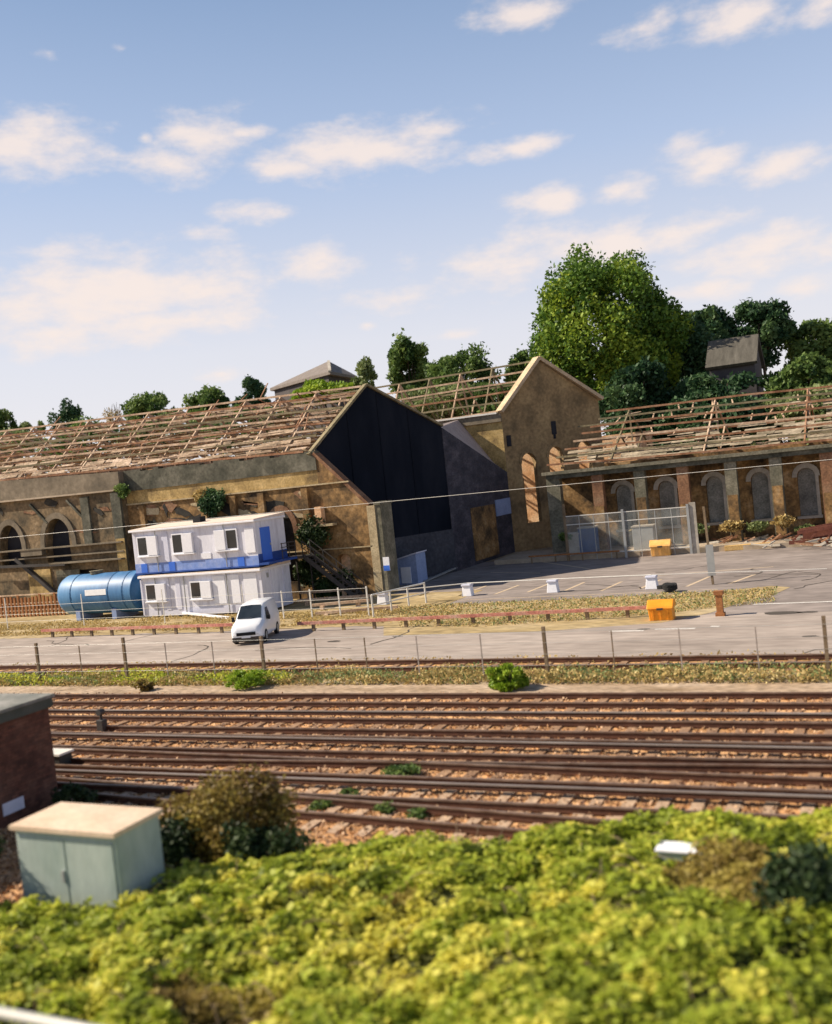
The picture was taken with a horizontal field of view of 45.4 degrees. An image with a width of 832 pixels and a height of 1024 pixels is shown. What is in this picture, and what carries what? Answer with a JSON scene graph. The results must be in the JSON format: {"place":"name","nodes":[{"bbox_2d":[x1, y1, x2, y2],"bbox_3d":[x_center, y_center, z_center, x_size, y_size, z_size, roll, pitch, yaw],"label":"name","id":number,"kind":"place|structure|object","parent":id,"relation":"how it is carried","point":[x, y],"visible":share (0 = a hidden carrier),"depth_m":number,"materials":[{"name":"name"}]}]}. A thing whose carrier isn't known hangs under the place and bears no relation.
{"place":"outdoors","nodes":[
{"label":"outdoors","id":0,"kind":"place"},
{"bbox_2d":[0,590,481,638],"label":"verge","id":1,"kind":"structure","parent":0,"point":[438,598],"depth_m":62.91,"materials":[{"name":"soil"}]},
{"bbox_2d":[0,592,65,617],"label":"rusty railing","id":2,"kind":"object","parent":1,"relation":"on","point":[29,603],"visible":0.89,"depth_m":76.38,"materials":[{"name":"metal"}]},
{"bbox_2d":[57,569,144,620],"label":"storage tank","id":3,"kind":"object","parent":1,"relation":"on","point":[101,589],"visible":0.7,"depth_m":68.78,"materials":[{"name":"blue metal"}]},
{"bbox_2d":[0,585,369,627],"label":"wire fence","id":4,"kind":"object","parent":1,"relation":"on","point":[310,600],"visible":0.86,"depth_m":60.11,"materials":[{"name":"metal"}]},
{"bbox_2d":[137,560,292,616],"bbox_3d":[-13.358,5.148,66.371,9.920,3.060,3.620,-5,2,26],"label":"site cabin","id":5,"kind":"object","parent":1,"relation":"on","point":[269,580],"visible":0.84,"depth_m":64.76,"materials":[{"name":"white metal"}]},
{"bbox_2d":[128,512,296,574],"bbox_3d":[-13.580,1.963,66.208,10.870,3.470,3.620,-5,2,26],"label":"site cabin","id":6,"kind":"object","parent":5,"relation":"on","point":[199,543],"visible":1,"depth_m":64.70,"materials":[{"name":"white metal"}]},
{"bbox_2d":[259,526,272,560],"bbox_3d":[-9.554,1.996,63.605,0.110,2.100,1.050,-5,2,26],"label":"door","id":7,"kind":"structure","parent":6,"relation":"in","point":[265,537],"depth_m":63.56,"materials":[{"name":"blue metal"}]},
{"bbox_2d":[290,539,364,599],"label":"steel staircase","id":8,"kind":"structure","parent":1,"relation":"on","point":[311,562],"depth_m":65.77,"materials":[{"name":"metal"}]},
{"bbox_2d":[324,567,357,596],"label":"bush","id":9,"kind":"object","parent":1,"relation":"on","point":[331,584],"visible":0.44,"depth_m":66.51,"materials":[{"name":"green plant"}]},
{"bbox_2d":[377,592,389,604],"bbox_3d":[-2.022,5.298,60.999,0.672,0.740,0.540,-5,2,26],"label":"barrier block","id":10,"kind":"object","parent":1,"relation":"on","point":[382,597],"depth_m":60.80,"materials":[{"name":"white concrete"}]},
{"bbox_2d":[382,568,826,591],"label":"kerb","id":11,"kind":"structure","parent":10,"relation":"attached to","point":[597,577],"depth_m":57.03,"materials":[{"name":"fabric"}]},
{"bbox_2d":[370,582,426,616],"bbox_3d":[-0.943,5.019,57.591,0.108,1.300,4.988,-4,2,38],"label":"guard rail","id":12,"kind":"object","parent":1,"relation":"on","point":[389,591],"visible":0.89,"depth_m":57.33,"materials":[{"name":"metal"}]},
{"bbox_2d":[7,459,831,537],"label":"overhead cable","id":13,"kind":"object","parent":1,"relation":"on","point":[449,495],"visible":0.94,"depth_m":61.31,"materials":[{"name":"metal"}]},
{"bbox_2d":[270,360,356,436],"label":"hipped roof house","id":14,"kind":"structure","parent":0,"point":[328,371],"depth_m":124.15,"materials":[{"name":"stone"}]},
{"bbox_2d":[0,653,831,676],"bbox_3d":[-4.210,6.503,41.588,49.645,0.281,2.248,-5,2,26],"label":"railway track","id":15,"kind":"structure","parent":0,"point":[622,660],"depth_m":38.95,"materials":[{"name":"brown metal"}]},
{"bbox_2d":[2,649,831,675],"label":"grass tufts","id":16,"kind":"object","parent":15,"relation":"on","point":[537,662],"visible":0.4,"depth_m":40.63,"materials":[{"name":"green plant"}]},
{"bbox_2d":[0,611,831,664],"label":"yard road","id":17,"kind":"structure","parent":0,"point":[789,632],"depth_m":44.07,"materials":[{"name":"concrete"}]},
{"bbox_2d":[41,623,232,636],"bbox_3d":[-16.775,7.023,58.843,14.929,0.540,0.207,-5,2,28],"label":"barrier","id":18,"kind":"object","parent":17,"relation":"on","point":[154,628],"visible":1,"depth_m":58.49,"materials":[{"name":"metal"}]},
{"bbox_2d":[231,597,279,643],"bbox_3d":[-8.418,5.675,52.134,2.034,1.930,4.100,-6,2,6],"label":"van","id":19,"kind":"object","parent":17,"relation":"on","point":[256,618],"visible":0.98,"depth_m":51.12,"materials":[{"name":"white metal"}]},
{"bbox_2d":[0,826,831,1023],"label":"bank","id":20,"kind":"structure","parent":0,"point":[426,958],"depth_m":13.96,"materials":[{"name":"green plant"}]},
{"bbox_2d":[0,805,831,1023],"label":"brambles","id":21,"kind":"object","parent":20,"relation":"on","point":[727,1010],"visible":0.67,"depth_m":13.96,"materials":[{"name":"green plant"}]},
{"bbox_2d":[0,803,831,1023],"bbox_3d":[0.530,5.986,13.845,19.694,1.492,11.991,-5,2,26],"label":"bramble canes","id":22,"kind":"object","parent":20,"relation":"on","point":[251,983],"visible":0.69,"depth_m":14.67,"materials":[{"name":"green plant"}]},
{"bbox_2d":[144,832,809,1023],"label":"dead brambles","id":23,"kind":"object","parent":20,"relation":"on","point":[734,865],"visible":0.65,"depth_m":13.87,"materials":[{"name":"brown plant"}]},
{"bbox_2d":[0,691,831,912],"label":"ballast bed","id":24,"kind":"object","parent":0,"point":[575,802],"visible":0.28,"depth_m":26.01,"materials":[{"name":"brown gravel"}]},
{"bbox_2d":[0,693,57,828],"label":"brick hut","id":25,"kind":"object","parent":24,"relation":"on","point":[28,780],"visible":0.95,"depth_m":25.27,"materials":[{"name":"brick"}]},
{"bbox_2d":[53,748,73,763],"bbox_3d":[-10.980,7.441,30.023,1.250,0.460,0.600,-5,2,26],"label":"junction box","id":26,"kind":"object","parent":24,"relation":"on","point":[62,756],"visible":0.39,"depth_m":29.77,"materials":[{"name":"metal"}]},
{"bbox_2d":[49,781,98,803],"bbox_3d":[-8.671,7.242,25.310,1.576,0.768,0.890,-5,2,26],"label":"bush","id":27,"kind":"object","parent":24,"relation":"on","point":[78,793],"visible":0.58,"depth_m":25.11,"materials":[{"name":"green plant"}]},
{"bbox_2d":[159,807,209,869],"bbox_3d":[-4.675,6.558,19.239,1.373,1.703,1.569,-5,2,26],"label":"bush","id":28,"kind":"object","parent":24,"relation":"on","point":[175,847],"visible":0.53,"depth_m":18.83,"materials":[{"name":"green plant"}]},
{"bbox_2d":[152,759,308,865],"bbox_3d":[-3.715,6.086,19.764,3.333,2.414,2.449,-5,2,26],"label":"bush","id":29,"kind":"object","parent":24,"relation":"on","point":[213,804],"visible":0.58,"depth_m":19.24,"materials":[{"name":"brown plant"}]},
{"bbox_2d":[219,819,319,869],"bbox_3d":[-2.676,6.390,18.605,1.942,1.653,1.289,-6,2,4],"label":"bush","id":30,"kind":"object","parent":24,"relation":"on","point":[257,844],"visible":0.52,"depth_m":18.26,"materials":[{"name":"green plant"}]},
{"bbox_2d":[51,775,667,842],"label":"railway track","id":31,"kind":"structure","parent":24,"relation":"on","point":[476,816],"depth_m":21.88,"materials":[{"name":"brown metal"}]},
{"bbox_2d":[380,762,421,775],"bbox_3d":[-0.412,6.582,25.247,1.203,0.342,0.950,-5,2,26],"label":"weed clump","id":32,"kind":"object","parent":24,"relation":"on","point":[407,770],"visible":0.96,"depth_m":25.20,"materials":[{"name":"green plant"}]},
{"bbox_2d":[48,709,831,742],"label":"railway track","id":33,"kind":"structure","parent":24,"relation":"on","point":[683,733],"depth_m":29.26,"materials":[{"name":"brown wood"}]},
{"bbox_2d":[49,692,831,712],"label":"railway track","id":34,"kind":"structure","parent":24,"relation":"on","point":[800,704],"depth_m":32.41,"materials":[{"name":"brown metal"}]},
{"bbox_2d":[51,731,831,774],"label":"railway track","id":35,"kind":"structure","parent":24,"relation":"on","point":[745,748],"depth_m":26.61,"materials":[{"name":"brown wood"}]},
{"bbox_2d":[53,747,831,788],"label":"railway track","id":36,"kind":"structure","parent":24,"relation":"on","point":[678,772],"depth_m":24.49,"materials":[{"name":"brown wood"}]},
{"bbox_2d":[55,764,831,820],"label":"railway track","id":37,"kind":"structure","parent":24,"relation":"on","point":[808,799],"depth_m":22.79,"materials":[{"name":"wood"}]},
{"bbox_2d":[655,841,705,863],"bbox_3d":[4.289,5.937,15.899,0.760,1.220,0.400,-5,2,26],"label":"marker box","id":38,"kind":"object","parent":24,"relation":"on","point":[675,850],"visible":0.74,"depth_m":15.82,"materials":[{"name":"white plastic"}]},
{"bbox_2d":[744,837,831,934],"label":"bush","id":39,"kind":"object","parent":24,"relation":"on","point":[813,861],"visible":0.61,"depth_m":13.21,"materials":[{"name":"green plant"}]},
{"bbox_2d":[0,682,831,693],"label":"cess path","id":40,"kind":"structure","parent":0,"point":[600,687],"depth_m":35.23,"materials":[{"name":"beige gravel"}]},
{"bbox_2d":[223,669,267,689],"bbox_3d":[-6.784,6.571,39.093,2.218,0.753,1.507,-5,2,26],"label":"weed clump","id":41,"kind":"object","parent":40,"relation":"on","point":[240,679],"visible":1,"depth_m":38.80,"materials":[{"name":"green plant"}]},
{"bbox_2d":[484,662,530,691],"bbox_3d":[3.141,5.650,33.956,1.500,0.928,1.299,-5,2,26],"label":"weed clump","id":42,"kind":"object","parent":40,"relation":"on","point":[504,677],"visible":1,"depth_m":33.72,"materials":[{"name":"green plant"}]},
{"bbox_2d":[0,0,831,472],"label":"sky","id":43,"kind":"structure","parent":0,"point":[194,193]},
{"bbox_2d":[3,547,830,685],"bbox_3d":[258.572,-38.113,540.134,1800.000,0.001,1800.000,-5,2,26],"label":"ground","id":44,"kind":"structure","parent":0,"point":[487,683],"depth_m":35.89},
{"bbox_2d":[0,408,17,432],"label":"deciduous tree","id":45,"kind":"object","parent":44,"relation":"on","point":[6,416],"visible":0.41,"depth_m":156.28,"materials":[{"name":"green plant"}]},
{"bbox_2d":[0,427,51,473],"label":"scrub tree","id":46,"kind":"object","parent":44,"relation":"on","point":[18,441],"visible":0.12,"depth_m":132.07,"materials":[{"name":"green plant"}]},
{"bbox_2d":[0,1007,87,1023],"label":"handrail","id":47,"kind":"object","parent":44,"relation":"on","point":[19,1016],"depth_m":8.60,"materials":[{"name":"white metal"}]},
{"bbox_2d":[47,398,83,433],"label":"deciduous tree","id":48,"kind":"object","parent":44,"relation":"on","point":[69,412],"visible":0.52,"depth_m":152.83,"materials":[{"name":"green plant"}]},
{"bbox_2d":[40,415,131,471],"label":"scrub tree","id":49,"kind":"object","parent":44,"relation":"on","point":[80,440],"visible":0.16,"depth_m":125.96,"materials":[{"name":"green plant"}]},
{"bbox_2d":[8,802,164,907],"bbox_3d":[-5.792,6.463,17.810,2.450,2.150,1.252,-5,2,26],"label":"equipment cabinet","id":50,"kind":"object","parent":44,"relation":"on","point":[72,853],"visible":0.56,"depth_m":17.34,"materials":[{"name":"grey metal"}]},
{"bbox_2d":[0,666,294,685],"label":"yellow weeds","id":51,"kind":"object","parent":44,"relation":"on","point":[162,675],"visible":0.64,"depth_m":43.09,"materials":[{"name":"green plant"}]},
{"bbox_2d":[119,390,183,435],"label":"deciduous tree","id":52,"kind":"object","parent":44,"relation":"on","point":[151,402],"visible":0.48,"depth_m":146.44,"materials":[{"name":"green plant"}]},
{"bbox_2d":[115,410,210,462],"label":"scrub tree","id":53,"kind":"object","parent":44,"relation":"on","point":[153,426],"visible":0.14,"depth_m":122.06,"materials":[{"name":"green plant"}]},
{"bbox_2d":[181,384,230,455],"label":"deciduous tree","id":54,"kind":"object","parent":44,"relation":"on","point":[210,395],"visible":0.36,"depth_m":142.81,"materials":[{"name":"green plant"}]},
{"bbox_2d":[195,404,303,455],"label":"scrub tree","id":55,"kind":"object","parent":44,"relation":"on","point":[229,423],"visible":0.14,"depth_m":114.02,"materials":[{"name":"green plant"}]},
{"bbox_2d":[231,374,271,409],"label":"deciduous tree","id":56,"kind":"object","parent":44,"relation":"on","point":[252,386],"visible":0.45,"depth_m":139.69,"materials":[{"name":"green plant"}]},
{"bbox_2d":[0,383,527,613],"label":"derelict shed","id":57,"kind":"structure","parent":44,"relation":"on","point":[372,445],"depth_m":74.98,"materials":[{"name":"brown brick"}]},
{"bbox_2d":[196,486,225,516],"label":"bush","id":58,"kind":"object","parent":57,"relation":"attached to","point":[211,501],"visible":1,"depth_m":70.92,"materials":[{"name":"green plant"}]},
{"bbox_2d":[292,553,324,587],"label":"bush","id":59,"kind":"object","parent":57,"relation":"attached to","point":[304,570],"visible":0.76,"depth_m":67.26,"materials":[{"name":"green plant"}]},
{"bbox_2d":[294,513,332,550],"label":"bush","id":60,"kind":"object","parent":57,"relation":"attached to","point":[317,535],"visible":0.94,"depth_m":67.44,"materials":[{"name":"green plant"}]},
{"bbox_2d":[470,504,499,560],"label":"bricked doorway","id":61,"kind":"structure","parent":57,"relation":"in","point":[483,518],"depth_m":82.58,"materials":[{"name":"brown brick"}]},
{"bbox_2d":[289,379,356,425],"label":"deciduous tree","id":62,"kind":"object","parent":44,"relation":"on","point":[315,385],"visible":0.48,"depth_m":110.49,"materials":[{"name":"green plant"}]},
{"bbox_2d":[349,356,377,389],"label":"deciduous tree","id":63,"kind":"object","parent":44,"relation":"on","point":[365,370],"visible":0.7,"depth_m":112.03,"materials":[{"name":"green plant"}]},
{"bbox_2d":[386,328,428,396],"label":"deciduous tree","id":64,"kind":"object","parent":44,"relation":"on","point":[406,354],"visible":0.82,"depth_m":122.52,"materials":[{"name":"green plant"}]},
{"bbox_2d":[0,616,830,682],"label":"wire fence","id":65,"kind":"object","parent":44,"relation":"on","point":[545,651],"visible":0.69,"depth_m":36.84,"materials":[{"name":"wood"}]},
{"bbox_2d":[0,659,831,686],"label":"dry grass","id":66,"kind":"structure","parent":44,"relation":"on","point":[623,676],"depth_m":35.88,"materials":[{"name":"yellow plant"}]},
{"bbox_2d":[232,356,653,551],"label":"gabled workshop","id":67,"kind":"structure","parent":44,"relation":"on","point":[528,430],"depth_m":90.22,"materials":[{"name":"brick"}]},
{"bbox_2d":[397,382,489,419],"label":"deciduous tree","id":68,"kind":"object","parent":44,"relation":"on","point":[457,412],"visible":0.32,"depth_m":105.18,"materials":[{"name":"green plant"}]},
{"bbox_2d":[422,341,504,414],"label":"deciduous tree","id":69,"kind":"object","parent":44,"relation":"on","point":[452,364],"visible":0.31,"depth_m":116.64,"materials":[{"name":"green plant"}]},
{"bbox_2d":[460,379,517,415],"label":"deciduous tree","id":70,"kind":"object","parent":44,"relation":"on","point":[482,400],"visible":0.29,"depth_m":103.59,"materials":[{"name":"green plant"}]},
{"bbox_2d":[504,348,533,381],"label":"deciduous tree","id":71,"kind":"object","parent":44,"relation":"on","point":[519,356],"visible":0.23,"depth_m":117.61,"materials":[{"name":"green plant"}]},
{"bbox_2d":[521,241,695,434],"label":"deciduous tree","id":72,"kind":"object","parent":44,"relation":"on","point":[575,296],"visible":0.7,"depth_m":103.87,"materials":[{"name":"green plant"}]},
{"bbox_2d":[598,355,678,429],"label":"deciduous tree","id":73,"kind":"object","parent":44,"relation":"on","point":[631,386],"visible":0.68,"depth_m":97.49,"materials":[{"name":"green plant"}]},
{"bbox_2d":[602,418,683,457],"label":"scrub tree","id":74,"kind":"object","parent":44,"relation":"on","point":[655,428],"visible":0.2,"depth_m":95.30,"materials":[{"name":"green plant"}]},
{"bbox_2d":[494,535,831,564],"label":"platform","id":75,"kind":"structure","parent":44,"relation":"on","point":[519,557],"depth_m":75.08,"materials":[{"name":"concrete"}]},
{"bbox_2d":[577,525,599,552],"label":"storage box","id":76,"kind":"object","parent":75,"relation":"on","point":[588,535],"visible":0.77,"depth_m":76.82,"materials":[{"name":"metal"}]},
{"bbox_2d":[631,523,656,549],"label":"storage box","id":77,"kind":"object","parent":75,"relation":"on","point":[648,532],"visible":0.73,"depth_m":74.94,"materials":[{"name":"grey metal"}]},
{"bbox_2d":[789,523,831,544],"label":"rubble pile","id":78,"kind":"object","parent":75,"relation":"on","point":[820,531],"visible":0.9,"depth_m":68.24,"materials":[{"name":"red brick"}]},
{"bbox_2d":[634,302,720,390],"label":"deciduous tree","id":79,"kind":"object","parent":44,"relation":"on","point":[695,353],"visible":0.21,"depth_m":106.65,"materials":[{"name":"green plant"}]},
{"bbox_2d":[541,385,831,552],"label":"colonnaded range","id":80,"kind":"structure","parent":44,"relation":"on","point":[801,493],"depth_m":76.68,"materials":[{"name":"red brick"}]},
{"bbox_2d":[718,520,744,536],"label":"bush","id":81,"kind":"object","parent":80,"relation":"attached to","point":[734,526],"visible":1,"depth_m":73.01,"materials":[{"name":"yellow plant"}]},
{"bbox_2d":[681,304,735,372],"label":"deciduous tree","id":82,"kind":"object","parent":44,"relation":"on","point":[715,319],"visible":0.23,"depth_m":112.09,"materials":[{"name":"green plant"}]},
{"bbox_2d":[667,370,762,407],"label":"deciduous tree","id":83,"kind":"object","parent":44,"relation":"on","point":[691,385],"visible":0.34,"depth_m":94.64,"materials":[{"name":"green plant"}]},
{"bbox_2d":[657,385,779,449],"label":"deciduous tree","id":84,"kind":"object","parent":44,"relation":"on","point":[726,414],"visible":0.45,"depth_m":91.02,"materials":[{"name":"green plant"}]},
{"bbox_2d":[724,297,796,379],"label":"deciduous tree","id":85,"kind":"object","parent":44,"relation":"on","point":[768,325],"visible":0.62,"depth_m":111.62,"materials":[{"name":"green plant"}]},
{"bbox_2d":[734,412,827,445],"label":"scrub tree","id":86,"kind":"object","parent":44,"relation":"on","point":[764,441],"visible":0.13,"depth_m":88.79,"materials":[{"name":"green plant"}]},
{"bbox_2d":[758,351,831,398],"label":"deciduous tree","id":87,"kind":"object","parent":44,"relation":"on","point":[802,370],"visible":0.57,"depth_m":94.66,"materials":[{"name":"green plant"}]},
{"bbox_2d":[759,383,831,437],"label":"deciduous tree","id":88,"kind":"object","parent":44,"relation":"on","point":[816,411],"visible":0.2,"depth_m":88.32,"materials":[{"name":"green plant"}]},
{"bbox_2d":[778,318,831,379],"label":"deciduous tree","id":89,"kind":"object","parent":44,"relation":"on","point":[810,335],"visible":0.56,"depth_m":111.98,"materials":[{"name":"green plant"}]},
{"bbox_2d":[384,586,789,635],"bbox_3d":[6.938,5.087,50.221,22.621,0.001,10.566,-5,2,20],"label":"verge tongue","id":90,"kind":"object","parent":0,"point":[393,628],"visible":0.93,"depth_m":48.36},
{"bbox_2d":[297,606,646,630],"bbox_3d":[2.197,5.351,49.415,18.436,0.540,0.286,-5,2,23],"label":"barrier","id":91,"kind":"object","parent":90,"relation":"on","point":[473,616],"visible":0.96,"depth_m":49.05,"materials":[{"name":"metal"}]},
{"bbox_2d":[397,586,777,626],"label":"tongue grass","id":92,"kind":"structure","parent":90,"relation":"on","point":[628,604],"depth_m":50.55,"materials":[{"name":"yellow plant"}]},
{"bbox_2d":[646,599,675,620],"bbox_3d":[11.052,4.391,44.846,1.177,0.911,1.014,-5,2,23],"label":"grit bin","id":93,"kind":"object","parent":90,"relation":"on","point":[660,609],"visible":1,"depth_m":44.55,"materials":[{"name":"plastic"}]},
{"bbox_2d":[348,545,831,626],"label":"car park","id":94,"kind":"structure","parent":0,"point":[792,559],"depth_m":61.32,"materials":[{"name":"grey asphalt"}]},
{"bbox_2d":[397,550,427,584],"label":"hut","id":95,"kind":"object","parent":94,"relation":"on","point":[412,568],"visible":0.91,"depth_m":70.99,"materials":[{"name":"blue metal"}]},
{"bbox_2d":[419,562,763,601],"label":"bay markings","id":96,"kind":"object","parent":94,"relation":"on","point":[600,590],"visible":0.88,"depth_m":59.22,"materials":[{"name":"white paint"}]},
{"bbox_2d":[562,502,699,560],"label":"fence","id":97,"kind":"object","parent":94,"relation":"on","point":[692,527],"visible":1,"depth_m":72.63,"materials":[{"name":"grey metal"}]},
{"bbox_2d":[649,539,671,556],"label":"grit bin","id":98,"kind":"object","parent":94,"relation":"on","point":[661,547],"visible":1,"depth_m":72.27,"materials":[{"name":"plastic"}]},
{"bbox_2d":[702,506,715,584],"bbox_3d":[16.047,1.831,54.470,0.400,4.303,0.160,-5,2,26],"label":"sign post","id":99,"kind":"object","parent":94,"relation":"on","point":[710,558],"visible":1,"depth_m":54.44,"materials":[{"name":"grey metal"}]},
{"bbox_2d":[709,534,831,548],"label":"rubble","id":100,"kind":"object","parent":94,"relation":"on","point":[797,538],"visible":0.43,"depth_m":69.38,"materials":[{"name":"concrete"}]},
{"bbox_2d":[711,531,830,546],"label":"scrap timber","id":101,"kind":"object","parent":100,"relation":"on","point":[729,538],"visible":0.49,"depth_m":71.08,"materials":[{"name":"brown wood"}]},
{"bbox_2d":[705,334,764,445],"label":"gabled house","id":102,"kind":"structure","parent":0,"point":[726,357],"depth_m":98.96,"materials":[{"name":"stone"}]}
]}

